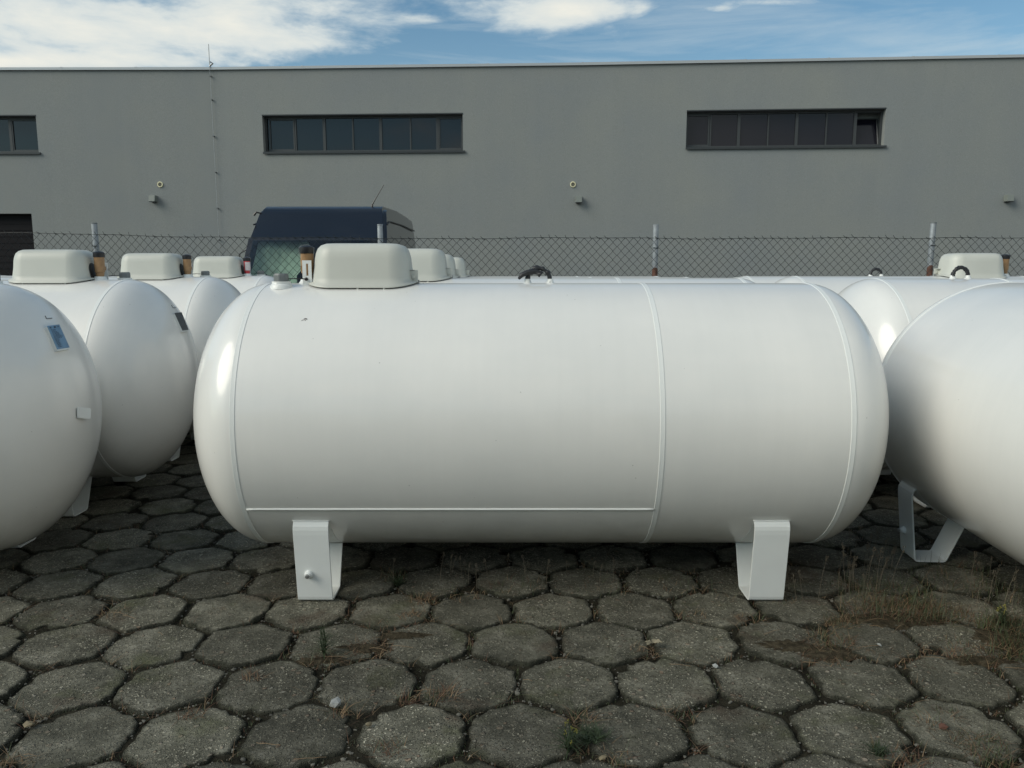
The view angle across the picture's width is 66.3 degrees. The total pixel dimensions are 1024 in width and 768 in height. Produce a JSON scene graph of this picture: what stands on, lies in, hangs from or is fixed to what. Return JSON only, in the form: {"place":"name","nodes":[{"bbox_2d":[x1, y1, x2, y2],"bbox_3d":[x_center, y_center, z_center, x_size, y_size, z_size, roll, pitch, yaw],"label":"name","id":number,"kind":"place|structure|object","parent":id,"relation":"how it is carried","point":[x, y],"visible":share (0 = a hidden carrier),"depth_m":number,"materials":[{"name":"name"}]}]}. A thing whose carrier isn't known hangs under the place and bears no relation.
{"place":"outdoors","nodes":[
{"label":"outdoors","id":0,"kind":"place"},
{"bbox_2d":[0,432,1023,767],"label":"paving","id":1,"kind":"structure","parent":0,"point":[528,738],"depth_m":3.04,"materials":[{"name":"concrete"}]},
{"bbox_2d":[23,721,34,727],"bbox_3d":[-1.559,1.097,2.531,0.033,0.015,0.029,0,8,0],"label":"stone","id":2,"kind":"object","parent":1,"relation":"on","point":[27,724],"visible":1,"depth_m":2.52,"materials":[{"name":"beige stone"}]},
{"bbox_2d":[0,276,101,549],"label":"gas tank","id":3,"kind":"object","parent":1,"relation":"on","point":[50,412],"visible":1,"depth_m":3.58,"materials":[{"name":"white metal"}]},
{"bbox_2d":[0,250,198,516],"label":"gas tank","id":4,"kind":"object","parent":1,"relation":"on","point":[136,336],"visible":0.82,"depth_m":4.71,"materials":[{"name":"white metal"}]},
{"bbox_2d":[1,253,240,460],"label":"gas tank","id":5,"kind":"object","parent":1,"relation":"on","point":[204,300],"visible":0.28,"depth_m":6.05,"materials":[{"name":"white metal"}]},
{"bbox_2d":[0,256,273,293],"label":"gas tank","id":6,"kind":"object","parent":1,"relation":"on","point":[235,272],"visible":0.12,"depth_m":7.43,"materials":[{"name":"white metal"}]},
{"bbox_2d":[310,626,339,659],"bbox_3d":[-0.717,0.986,2.996,0.144,0.125,0.140,3,9,20],"label":"weed","id":7,"kind":"object","parent":1,"relation":"on","point":[323,647],"visible":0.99,"depth_m":3.00,"materials":[{"name":"green plant"}]},
{"bbox_2d":[329,697,340,707],"bbox_3d":[-0.593,1.079,2.645,0.038,0.032,0.039,7,11,41],"label":"stone","id":8,"kind":"object","parent":1,"relation":"on","point":[335,702],"visible":1,"depth_m":2.63,"materials":[{"name":"white stone"}]},
{"bbox_2d":[385,574,408,586],"bbox_3d":[-0.520,0.922,3.686,0.143,0.053,0.142,0,8,0],"label":"weed","id":9,"kind":"object","parent":1,"relation":"on","point":[397,583],"visible":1,"depth_m":3.67,"materials":[{"name":"green plant"}]},
{"bbox_2d":[0,222,1023,282],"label":"chain link fence","id":10,"kind":"object","parent":1,"relation":"on","point":[655,256],"visible":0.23,"depth_m":8.82,"materials":[{"name":"grey metal"}]},
{"bbox_2d":[24,612,1022,760],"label":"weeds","id":11,"kind":"object","parent":1,"relation":"on","point":[531,680],"visible":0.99,"depth_m":2.97,"materials":[{"name":"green plant"}]},
{"bbox_2d":[193,243,888,599],"bbox_3d":[0.128,0.117,3.828,3.195,1.580,1.254,0,8,0],"label":"gas tank","id":12,"kind":"object","parent":1,"relation":"on","point":[362,393],"visible":1,"depth_m":3.27,"materials":[{"name":"white metal"}]},
{"bbox_2d":[453,257,657,276],"bbox_3d":[0.150,-0.466,7.835,3.195,1.580,1.254,0,8,0],"label":"gas tank","id":13,"kind":"object","parent":1,"relation":"on","point":[460,265],"visible":0.02,"depth_m":7.69,"materials":[{"name":"white metal"}]},
{"bbox_2d":[445,254,688,277],"bbox_3d":[0.145,-0.276,6.499,3.195,1.580,1.254,0,8,0],"label":"gas tank","id":14,"kind":"object","parent":1,"relation":"on","point":[451,264],"visible":0.06,"depth_m":6.36,"materials":[{"name":"white metal"}]},
{"bbox_2d":[549,719,589,762],"bbox_3d":[0.165,1.084,2.394,0.145,0.106,0.149,3,9,21],"label":"weed","id":15,"kind":"object","parent":1,"relation":"on","point":[569,743],"visible":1,"depth_m":2.40,"materials":[{"name":"green plant"}]},
{"bbox_2d":[408,249,753,282],"bbox_3d":[0.185,-0.090,5.162,3.195,1.580,1.254,0,8,0],"label":"gas tank","id":16,"kind":"object","parent":1,"relation":"on","point":[430,265],"visible":0.06,"depth_m":4.93,"materials":[{"name":"white metal"}]},
{"bbox_2d":[571,719,614,749],"bbox_3d":[0.245,1.101,2.452,0.162,0.057,0.162,0,8,0],"label":"weed","id":17,"kind":"object","parent":1,"relation":"on","point":[588,736],"visible":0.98,"depth_m":2.45,"materials":[{"name":"green plant"}]},
{"bbox_2d":[599,754,606,759],"bbox_3d":[0.274,1.124,2.362,0.031,0.009,0.018,-8,11,-42],"label":"stone","id":18,"kind":"object","parent":1,"relation":"on","point":[602,757],"visible":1,"depth_m":2.36,"materials":[{"name":"beige stone"}]},
{"bbox_2d":[644,639,661,646],"bbox_3d":[0.544,1.010,3.051,0.073,0.029,0.046,-4,9,-26],"label":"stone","id":19,"kind":"object","parent":1,"relation":"on","point":[653,642],"visible":1,"depth_m":3.05,"materials":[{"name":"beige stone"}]},
{"bbox_2d":[295,611,1023,667],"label":"loose soil","id":20,"kind":"structure","parent":1,"relation":"on","point":[827,654],"depth_m":3.07,"materials":[{"name":"brown soil"}]},
{"bbox_2d":[739,267,882,282],"bbox_3d":[3.235,-0.418,7.843,2.500,1.479,1.254,0,8,0],"label":"gas tank","id":21,"kind":"object","parent":1,"relation":"on","point":[764,279],"visible":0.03,"depth_m":7.62,"materials":[{"name":"white metal"}]},
{"bbox_2d":[853,737,904,760],"bbox_3d":[1.117,1.113,2.393,0.123,0.048,0.126,-8,11,-43],"label":"weed","id":22,"kind":"object","parent":1,"relation":"on","point":[878,750],"visible":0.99,"depth_m":2.38,"materials":[{"name":"green plant"}]},
{"bbox_2d":[775,253,1023,293],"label":"gas tank","id":23,"kind":"object","parent":1,"relation":"on","point":[986,265],"visible":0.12,"depth_m":6.26,"materials":[{"name":"white metal"}]},
{"bbox_2d":[838,266,1023,507],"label":"gas tank","id":24,"kind":"object","parent":1,"relation":"on","point":[888,310],"visible":0.2,"depth_m":4.80,"materials":[{"name":"white metal"}]},
{"bbox_2d":[939,723,947,728],"bbox_3d":[1.383,1.099,2.517,0.024,0.021,0.025,1,8,9],"label":"stone","id":25,"kind":"object","parent":1,"relation":"on","point":[943,726],"visible":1,"depth_m":2.51,"materials":[{"name":"brown stone"}]},
{"bbox_2d":[882,282,1023,564],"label":"gas tank","id":26,"kind":"object","parent":1,"relation":"on","point":[953,365],"visible":0.94,"depth_m":3.39,"materials":[{"name":"white metal"}]},
{"bbox_2d":[987,604,1019,627],"bbox_3d":[2.027,0.953,3.230,0.140,0.122,0.124,-2,9,-15],"label":"weed","id":27,"kind":"object","parent":1,"relation":"on","point":[1000,616],"visible":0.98,"depth_m":3.22,"materials":[{"name":"green plant"}]},
{"bbox_2d":[0,510,1023,767],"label":"grass","id":28,"kind":"structure","parent":0,"point":[894,602],"depth_m":3.14,"materials":[{"name":"plant"}]},
{"bbox_2d":[0,0,1023,66],"label":"sky","id":29,"kind":"structure","parent":0,"point":[33,33],"materials":[{"name":"blue"}]},
{"bbox_2d":[393,525,1021,612],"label":"seeding grass","id":30,"kind":"structure","parent":0,"point":[878,554],"depth_m":3.60,"materials":[{"name":"plant"}]},
{"label":"ground","id":31,"kind":"structure","parent":0,"visible":0},
{"bbox_2d":[239,185,415,282],"bbox_3d":[-2.800,-1.744,12.636,2.600,2.702,4.890,0,8,0],"label":"van","id":32,"kind":"object","parent":31,"relation":"on","point":[275,224],"visible":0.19,"depth_m":11.45,"materials":[{"name":"blue paint"}]},
{"bbox_2d":[0,54,1023,277],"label":"warehouse","id":33,"kind":"structure","parent":31,"relation":"on","point":[880,147],"depth_m":21.10,"materials":[{"name":"grey"}]},
{"bbox_2d":[0,214,33,275],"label":"roller door","id":34,"kind":"structure","parent":33,"relation":"in","point":[19,224],"depth_m":22.11,"materials":[{"name":"black metal"}]},
{"bbox_2d":[0,115,40,153],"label":"window","id":35,"kind":"structure","parent":33,"relation":"in","point":[18,133],"depth_m":21.67,"materials":[{"name":"grey glass"}]},
{"bbox_2d":[149,195,157,201],"bbox_3d":[-9.896,-5.104,21.603,0.170,0.184,0.189,0,8,0],"label":"wall lamp","id":36,"kind":"object","parent":33,"relation":"attached to","point":[152,198],"visible":1,"depth_m":21.53,"materials":[{"name":"grey plastic"}]},
{"bbox_2d":[208,44,219,254],"bbox_3d":[-8.101,-5.448,21.595,0.131,7.426,0.086,0,8,0],"label":"lightning conductor","id":37,"kind":"object","parent":33,"relation":"attached to","point":[210,65],"visible":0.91,"depth_m":21.38,"materials":[{"name":"metal"}]},
{"bbox_2d":[262,113,464,153],"bbox_3d":[-4.026,-6.798,21.346,5.538,1.040,0.312,0,8,3],"label":"window","id":38,"kind":"structure","parent":33,"relation":"in","point":[433,132],"depth_m":21.43,"materials":[{"name":"grey glass"}]},
{"bbox_2d":[575,196,581,202],"bbox_3d":[1.798,-4.971,21.131,0.170,0.184,0.189,0,8,0],"label":"wall lamp","id":39,"kind":"object","parent":33,"relation":"attached to","point":[578,199],"visible":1,"depth_m":21.06,"materials":[{"name":"grey"}]},
{"bbox_2d":[686,107,886,149],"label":"window","id":40,"kind":"structure","parent":33,"relation":"in","point":[780,128],"depth_m":20.80,"materials":[{"name":"grey glass"}]},
{"bbox_2d":[1003,195,1013,201],"bbox_3d":[12.915,-4.824,20.371,0.170,0.184,0.189,0,8,0],"label":"wall lamp","id":41,"kind":"object","parent":33,"relation":"attached to","point":[1008,198],"visible":1,"depth_m":20.30,"materials":[{"name":"grey plastic"}]}
]}

